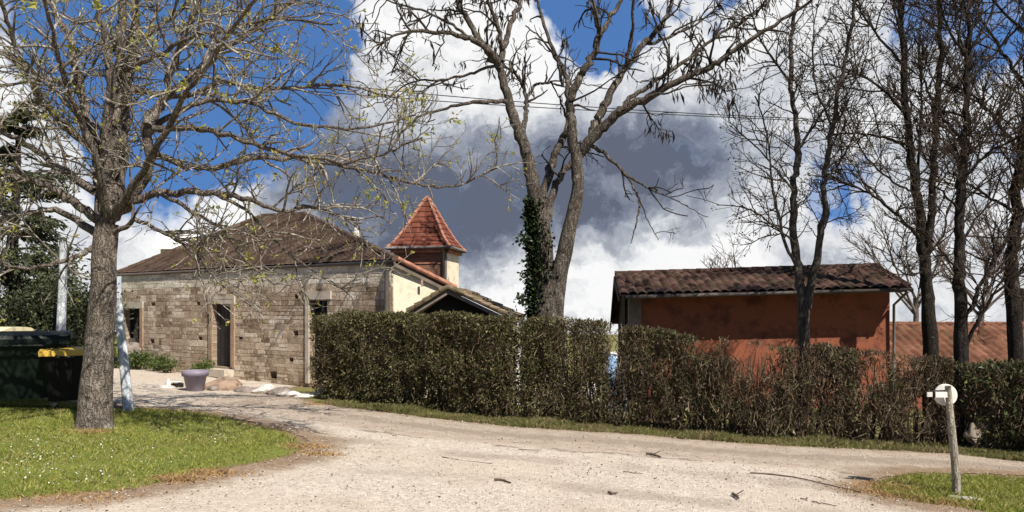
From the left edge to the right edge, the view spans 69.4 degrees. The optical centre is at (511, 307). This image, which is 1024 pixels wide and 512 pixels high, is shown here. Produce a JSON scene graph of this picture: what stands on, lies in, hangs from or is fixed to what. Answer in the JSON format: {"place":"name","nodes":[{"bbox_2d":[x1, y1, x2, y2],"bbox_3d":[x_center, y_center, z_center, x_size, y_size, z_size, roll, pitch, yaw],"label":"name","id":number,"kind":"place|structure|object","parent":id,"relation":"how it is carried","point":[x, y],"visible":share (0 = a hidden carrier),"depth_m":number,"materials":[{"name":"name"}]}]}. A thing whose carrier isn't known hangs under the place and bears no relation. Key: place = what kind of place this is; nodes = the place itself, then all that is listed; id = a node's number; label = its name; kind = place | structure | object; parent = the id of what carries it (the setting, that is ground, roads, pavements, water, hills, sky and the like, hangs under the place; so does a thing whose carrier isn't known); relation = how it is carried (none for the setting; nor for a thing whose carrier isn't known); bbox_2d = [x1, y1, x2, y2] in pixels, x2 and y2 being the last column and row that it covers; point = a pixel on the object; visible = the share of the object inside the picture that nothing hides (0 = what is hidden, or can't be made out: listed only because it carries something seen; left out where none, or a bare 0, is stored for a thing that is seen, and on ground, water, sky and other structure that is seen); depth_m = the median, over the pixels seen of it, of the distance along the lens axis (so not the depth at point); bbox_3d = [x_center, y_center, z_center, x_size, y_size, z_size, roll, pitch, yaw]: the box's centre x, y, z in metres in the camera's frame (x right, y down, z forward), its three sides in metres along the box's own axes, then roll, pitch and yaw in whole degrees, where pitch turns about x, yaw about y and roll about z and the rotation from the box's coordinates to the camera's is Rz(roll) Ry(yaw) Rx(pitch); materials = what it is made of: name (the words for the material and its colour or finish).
{"place":"outdoors","nodes":[
{"label":"outdoors","id":0,"kind":"place"},
{"bbox_2d":[152,232,196,252],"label":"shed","id":1,"kind":"structure","parent":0,"point":[163,243],"depth_m":31.91,"materials":[{"name":"white"}]},
{"bbox_2d":[0,71,1012,127],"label":"overhead cable","id":2,"kind":"object","parent":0,"point":[529,106],"visible":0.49,"depth_m":20.99,"materials":[{"name":"black rubber"}]},
{"bbox_2d":[0,57,1014,123],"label":"overhead cable","id":3,"kind":"object","parent":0,"point":[517,101],"visible":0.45,"depth_m":20.99,"materials":[{"name":"black rubber"}]},
{"bbox_2d":[0,367,1023,511],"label":"gravel road","id":4,"kind":"structure","parent":0,"point":[252,501],"depth_m":8.23,"materials":[{"name":"beige gravel"}]},
{"bbox_2d":[0,262,89,340],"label":"evergreen shrub","id":5,"kind":"object","parent":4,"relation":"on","point":[17,313],"visible":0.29,"depth_m":13.94,"materials":[{"name":"green plant"}]},
{"bbox_2d":[0,238,131,346],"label":"evergreen shrub","id":6,"kind":"object","parent":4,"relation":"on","point":[76,321],"visible":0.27,"depth_m":14.37,"materials":[{"name":"green plant"}]},
{"bbox_2d":[53,266,138,367],"bbox_3d":[-9.034,0.436,15.682,2.054,2.544,1.965,0,0,0],"label":"evergreen shrub","id":7,"kind":"object","parent":4,"relation":"on","point":[87,308],"visible":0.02,"depth_m":15.61,"materials":[{"name":"green plant"}]},
{"bbox_2d":[114,351,118,367],"bbox_3d":[-11.834,1.464,21.912,0.924,0.709,0.606,0,0,0],"label":"weed clump","id":8,"kind":"object","parent":4,"relation":"on","point":[116,363],"visible":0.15,"depth_m":21.78,"materials":[{"name":"green plant"}]},
{"bbox_2d":[117,342,142,363],"bbox_3d":[-11.457,1.368,22.273,0.990,0.634,0.670,0,0,0],"label":"rock","id":9,"kind":"object","parent":4,"relation":"on","point":[135,346],"visible":0.2,"depth_m":22.12,"materials":[{"name":"beige stone"}]},
{"bbox_2d":[128,347,156,369],"bbox_3d":[-10.942,1.499,21.667,0.901,0.719,0.774,0,0,30],"label":"weed clump","id":10,"kind":"object","parent":4,"relation":"on","point":[136,359],"visible":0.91,"depth_m":21.59,"materials":[{"name":"green plant"}]},
{"bbox_2d":[141,358,159,370],"bbox_3d":[-10.335,1.661,21.347,0.675,0.446,0.749,0,0,-29],"label":"weed clump","id":11,"kind":"object","parent":4,"relation":"on","point":[150,364],"visible":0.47,"depth_m":21.30,"materials":[{"name":"green plant"}]},
{"bbox_2d":[148,353,181,372],"bbox_3d":[-9.729,1.564,20.712,0.781,0.604,0.723,0,0,33],"label":"weed clump","id":12,"kind":"object","parent":4,"relation":"on","point":[164,364],"visible":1,"depth_m":20.63,"materials":[{"name":"green plant"}]},
{"bbox_2d":[154,385,175,387],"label":"rock","id":13,"kind":"object","parent":4,"relation":"on","point":[166,386],"visible":0.7,"depth_m":16.23,"materials":[{"name":"white stone"}]},
{"bbox_2d":[165,378,173,384],"bbox_3d":[-7.651,1.686,16.491,0.184,0.200,0.135,0,0,28],"label":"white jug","id":14,"kind":"object","parent":4,"relation":"on","point":[168,382],"visible":0.69,"depth_m":16.47,"materials":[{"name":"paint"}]},
{"bbox_2d":[171,381,183,386],"bbox_3d":[-7.448,1.735,16.448,0.220,0.156,0.217,0,0,0],"label":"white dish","id":15,"kind":"object","parent":4,"relation":"on","point":[177,383],"visible":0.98,"depth_m":16.40,"materials":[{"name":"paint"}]},
{"bbox_2d":[181,369,208,391],"bbox_3d":[-6.743,1.571,15.734,0.550,0.455,0.550,0,0,0],"label":"flower pot","id":16,"kind":"object","parent":4,"relation":"on","point":[195,380],"visible":0.89,"depth_m":15.56,"materials":[{"name":"plastic"}]},
{"bbox_2d":[207,385,218,390],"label":"rock","id":17,"kind":"object","parent":4,"relation":"on","point":[212,388],"visible":0.67,"depth_m":15.91,"materials":[{"name":"beige stone"}]},
{"bbox_2d":[204,376,240,390],"bbox_3d":[-6.389,1.702,16.342,0.822,0.326,0.574,0,0,-28],"label":"rock","id":18,"kind":"object","parent":4,"relation":"on","point":[226,383],"visible":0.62,"depth_m":16.20,"materials":[{"name":"beige stone"}]},
{"bbox_2d":[234,386,257,392],"bbox_3d":[-5.712,1.793,16.060,0.714,0.148,0.458,0,0,22],"label":"rock","id":19,"kind":"object","parent":4,"relation":"on","point":[244,389],"visible":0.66,"depth_m":15.91,"materials":[{"name":"beige stone"}]},
{"bbox_2d":[251,384,274,393],"bbox_3d":[-5.372,1.768,15.933,0.596,0.226,0.418,0,0,0],"label":"rock","id":20,"kind":"object","parent":4,"relation":"on","point":[263,389],"visible":0.69,"depth_m":15.78,"materials":[{"name":"white stone"}]},
{"bbox_2d":[266,387,290,395],"bbox_3d":[-4.968,1.797,15.805,0.532,0.187,0.408,0,0,29],"label":"rock","id":21,"kind":"object","parent":4,"relation":"on","point":[275,391],"visible":0.61,"depth_m":15.74,"materials":[{"name":"beige stone"}]},
{"bbox_2d":[277,390,300,396],"bbox_3d":[-4.693,1.829,15.624,0.576,0.133,0.323,0,0,0],"label":"rock","id":22,"kind":"object","parent":4,"relation":"on","point":[292,393],"visible":0.74,"depth_m":15.50,"materials":[{"name":"white stone"}]},
{"bbox_2d":[3,419,967,511],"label":"leaf litter","id":23,"kind":"object","parent":4,"relation":"on","point":[413,485],"visible":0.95,"depth_m":7.62,"materials":[{"name":"brown plant"}]},
{"bbox_2d":[494,478,510,482],"bbox_3d":[-0.082,1.756,7.492,0.217,0.031,0.070,0,0,36],"label":"fallen stick","id":24,"kind":"object","parent":4,"relation":"on","point":[497,479],"visible":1,"depth_m":7.52,"materials":[{"name":"brown wood"}]},
{"bbox_2d":[646,451,660,457],"bbox_3d":[1.853,1.915,9.614,0.188,0.054,0.246,0,0,0],"label":"fallen stick","id":25,"kind":"object","parent":4,"relation":"on","point":[653,454],"visible":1,"depth_m":9.67,"materials":[{"name":"brown wood"}]},
{"bbox_2d":[731,490,743,498],"bbox_3d":[2.200,1.842,7.263,0.112,0.057,0.234,0,0,27],"label":"fallen stick","id":26,"kind":"object","parent":4,"relation":"on","point":[735,495],"visible":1,"depth_m":7.28,"materials":[{"name":"brown wood"}]},
{"bbox_2d":[750,472,860,492],"bbox_3d":[3.293,1.942,8.271,0.224,0.029,1.255,0,0,-44],"label":"fallen stick","id":27,"kind":"object","parent":4,"relation":"on","point":[798,478],"visible":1,"depth_m":8.47,"materials":[{"name":"brown wood"}]},
{"bbox_2d":[0,334,1023,511],"bbox_3d":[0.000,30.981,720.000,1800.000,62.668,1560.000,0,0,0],"label":"ground","id":28,"kind":"structure","parent":0,"point":[301,390],"depth_m":8.47,"materials":[{"name":"green plant"}]},
{"bbox_2d":[0,177,26,318],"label":"conifer tree","id":29,"kind":"object","parent":28,"relation":"on","point":[11,256],"visible":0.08,"depth_m":16.39,"materials":[{"name":"green plant"}]},
{"bbox_2d":[0,327,34,330],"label":"rubbish container","id":30,"kind":"object","parent":28,"relation":"on","point":[16,329],"visible":0.02,"depth_m":12.90,"materials":[{"name":"yellow plastic"}]},
{"bbox_2d":[0,330,72,399],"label":"rubbish container","id":31,"kind":"object","parent":28,"relation":"on","point":[22,373],"visible":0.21,"depth_m":11.56,"materials":[{"name":"green plastic"}]},
{"bbox_2d":[0,98,90,319],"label":"conifer tree","id":32,"kind":"object","parent":28,"relation":"on","point":[32,247],"visible":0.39,"depth_m":17.51,"materials":[{"name":"green plant"}]},
{"bbox_2d":[56,238,66,330],"bbox_3d":[-8.047,0.228,13.200,0.171,2.926,0.171,0,0,45],"label":"white pole","id":33,"kind":"object","parent":28,"relation":"on","point":[61,309],"visible":0.48,"depth_m":13.15,"materials":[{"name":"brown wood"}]},
{"bbox_2d":[38,346,117,409],"bbox_3d":[-7.009,1.143,11.975,1.098,0.994,0.930,0,0,-28],"label":"rubbish container","id":34,"kind":"object","parent":28,"relation":"on","point":[62,367],"visible":0.46,"depth_m":11.62,"materials":[{"name":"black plastic"}]},
{"bbox_2d":[116,299,133,411],"bbox_3d":[-6.337,0.796,12.021,0.488,1.872,0.184,0,0,32],"label":"leaning pole","id":35,"kind":"object","parent":28,"relation":"on","point":[126,387],"visible":0.84,"depth_m":11.94,"materials":[{"name":"white wood"}]},
{"bbox_2d":[3,418,265,483],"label":"daisies","id":36,"kind":"object","parent":28,"relation":"on","point":[96,458],"visible":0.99,"depth_m":7.75,"materials":[{"name":"white plant"}]},
{"bbox_2d":[0,398,303,498],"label":"lawn grass","id":37,"kind":"structure","parent":28,"relation":"on","point":[143,412],"depth_m":8.84,"materials":[{"name":"green plant"}]},
{"bbox_2d":[186,357,215,369],"bbox_3d":[-8.496,1.652,20.047,0.861,0.596,0.685,0,0,24],"label":"weed clump","id":38,"kind":"object","parent":28,"relation":"on","point":[199,365],"visible":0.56,"depth_m":20.03,"materials":[{"name":"green plant"}]},
{"bbox_2d":[0,0,535,429],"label":"walnut tree","id":39,"kind":"object","parent":28,"relation":"on","point":[108,149],"visible":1,"depth_m":9.62,"materials":[{"name":"brown plant"}]},
{"bbox_2d":[117,211,456,397],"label":"stone house","id":40,"kind":"structure","parent":28,"relation":"on","point":[164,314],"depth_m":19.55,"materials":[{"name":"stone"}]},
{"bbox_2d":[129,309,138,342],"bbox_3d":[-11.475,0.654,22.746,0.961,1.222,0.140,0,0,34],"label":"window","id":41,"kind":"structure","parent":40,"relation":"in","point":[134,323],"depth_m":22.89,"materials":[{"name":"black glass"}]},
{"bbox_2d":[217,304,229,366],"bbox_3d":[-7.783,0.764,20.177,0.814,1.694,0.058,0,0,34],"label":"door","id":42,"kind":"structure","parent":40,"relation":"in","point":[223,334],"depth_m":20.23,"materials":[{"name":"paint"}]},
{"bbox_2d":[315,300,326,382],"bbox_3d":[-4.587,0.839,18.111,0.604,2.042,0.090,0,0,34],"label":"window","id":43,"kind":"structure","parent":40,"relation":"in","point":[321,309],"depth_m":18.19,"materials":[{"name":"black glass"}]},
{"bbox_2d":[293,393,317,397],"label":"rock","id":44,"kind":"object","parent":28,"relation":"on","point":[307,395],"visible":0.94,"depth_m":15.44,"materials":[{"name":"white stone"}]},
{"bbox_2d":[384,196,467,287],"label":"dovecote tower","id":45,"kind":"structure","parent":28,"relation":"on","point":[433,244],"depth_m":21.23,"materials":[{"name":"red tile"}]},
{"bbox_2d":[306,308,615,423],"bbox_3d":[-1.238,1.066,14.188,6.760,2.105,1.444,0,0,25],"label":"clipped hedge","id":46,"kind":"object","parent":28,"relation":"on","point":[403,375],"visible":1,"depth_m":13.47,"materials":[{"name":"green plant"}]},
{"bbox_2d":[406,284,525,396],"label":"mossy shed","id":47,"kind":"structure","parent":28,"relation":"on","point":[454,299],"depth_m":16.09,"materials":[{"name":"tile"}]},
{"bbox_2d":[11,402,1018,511],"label":"dry grass","id":48,"kind":"structure","parent":28,"relation":"on","point":[173,478],"depth_m":7.37,"materials":[{"name":"plant"}]},
{"bbox_2d":[515,346,520,404],"bbox_3d":[0.106,1.513,15.790,0.185,1.468,0.162,0,0,0],"label":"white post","id":49,"kind":"object","parent":28,"relation":"on","point":[517,368],"visible":0.1,"depth_m":15.74,"materials":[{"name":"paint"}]},
{"bbox_2d":[342,0,812,407],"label":"locust tree","id":50,"kind":"object","parent":28,"relation":"on","point":[545,276],"visible":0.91,"depth_m":15.78,"materials":[{"name":"brown plant"}]},
{"bbox_2d":[601,352,626,412],"bbox_3d":[2.118,1.565,15.386,0.570,1.275,0.570,0,0,0],"label":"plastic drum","id":51,"kind":"object","parent":28,"relation":"on","point":[612,362],"visible":0.15,"depth_m":15.14,"materials":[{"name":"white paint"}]},
{"bbox_2d":[700,233,742,267],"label":"bare tree","id":52,"kind":"object","parent":28,"relation":"on","point":[720,262],"visible":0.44,"depth_m":40.95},
{"bbox_2d":[610,263,913,409],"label":"terracotta barn","id":53,"kind":"structure","parent":28,"relation":"on","point":[850,307],"depth_m":18.89,"materials":[{"name":"paint"}]},
{"bbox_2d":[603,323,959,444],"bbox_3d":[4.417,1.295,12.406,5.725,2.061,1.361,0,0,9],"label":"loose hedge","id":54,"kind":"object","parent":28,"relation":"on","point":[788,396],"visible":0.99,"depth_m":12.06,"materials":[{"name":"green plant"}]},
{"bbox_2d":[686,0,890,406],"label":"bare tree","id":55,"kind":"object","parent":28,"relation":"on","point":[805,295],"visible":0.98,"depth_m":15.13,"materials":[{"name":"brown plant"}]},
{"bbox_2d":[782,0,1010,415],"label":"bare tree","id":56,"kind":"object","parent":28,"relation":"on","point":[930,338],"visible":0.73,"depth_m":17.18,"materials":[{"name":"brown plant"}]},
{"bbox_2d":[839,199,977,321],"bbox_3d":[19.461,-0.629,36.627,6.860,8.937,4.754,0,0,0],"label":"bare tree","id":57,"kind":"object","parent":28,"relation":"on","point":[914,307],"visible":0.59,"depth_m":36.58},
{"bbox_2d":[847,0,1023,444],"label":"bare tree","id":58,"kind":"object","parent":28,"relation":"on","point":[962,337],"visible":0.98,"depth_m":12.55,"materials":[{"name":"brown plant"}]},
{"bbox_2d":[927,384,960,495],"bbox_3d":[4.603,1.479,7.911,0.351,1.308,0.136,0,0,6],"label":"wooden signpost","id":59,"kind":"object","parent":28,"relation":"on","point":[944,395],"visible":0.93,"depth_m":7.85,"materials":[{"name":"grey wood"}]},
{"bbox_2d":[870,470,1023,511],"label":"island grass","id":60,"kind":"structure","parent":28,"relation":"on","point":[994,488],"depth_m":8.07,"materials":[{"name":"green plant"}]},
{"bbox_2d":[880,0,1023,412],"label":"bare tree","id":61,"kind":"object","parent":28,"relation":"on","point":[1014,323],"visible":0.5,"depth_m":13.33,"materials":[{"name":"brown plant"}]},
{"bbox_2d":[890,321,1023,411],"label":"red roof outbuilding","id":62,"kind":"structure","parent":28,"relation":"on","point":[908,338],"depth_m":21.68,"materials":[{"name":"tile"}]},
{"bbox_2d":[947,495,982,500],"bbox_3d":[4.711,1.995,7.670,0.389,0.066,0.155,0,0,0],"label":"rock","id":63,"kind":"object","parent":28,"relation":"on","point":[963,497],"visible":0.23,"depth_m":7.68,"materials":[{"name":"stone"}]},
{"bbox_2d":[927,212,1023,321],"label":"bare tree","id":64,"kind":"object","parent":28,"relation":"on","point":[951,272],"visible":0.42,"depth_m":34.85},
{"bbox_2d":[936,190,1023,321],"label":"bare tree","id":65,"kind":"object","parent":28,"relation":"on","point":[976,233],"visible":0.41,"depth_m":36.87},
{"bbox_2d":[966,411,1001,443],"bbox_3d":[7.572,1.896,11.815,0.678,0.576,0.169,0,0,-11],"label":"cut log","id":66,"kind":"object","parent":28,"relation":"on","point":[979,435],"visible":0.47,"depth_m":11.73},
{"bbox_2d":[963,423,976,438],"bbox_3d":[7.289,1.956,11.757,0.191,0.245,0.156,0,0,0],"label":"rock","id":67,"kind":"object","parent":66,"relation":"on","point":[971,431],"visible":1,"depth_m":11.71,"materials":[{"name":"beige stone"}]},
{"bbox_2d":[951,357,1023,452],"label":"green bush","id":68,"kind":"object","parent":28,"relation":"on","point":[991,388],"visible":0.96,"depth_m":11.65,"materials":[{"name":"green plant"}]},
{"bbox_2d":[0,0,1023,334],"label":"sky","id":69,"kind":"structure","parent":0,"point":[475,212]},
{"bbox_2d":[313,398,1023,461],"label":"verge grass","id":70,"kind":"structure","parent":0,"point":[818,440],"depth_m":11.97,"materials":[{"name":"green plant"}]}
]}

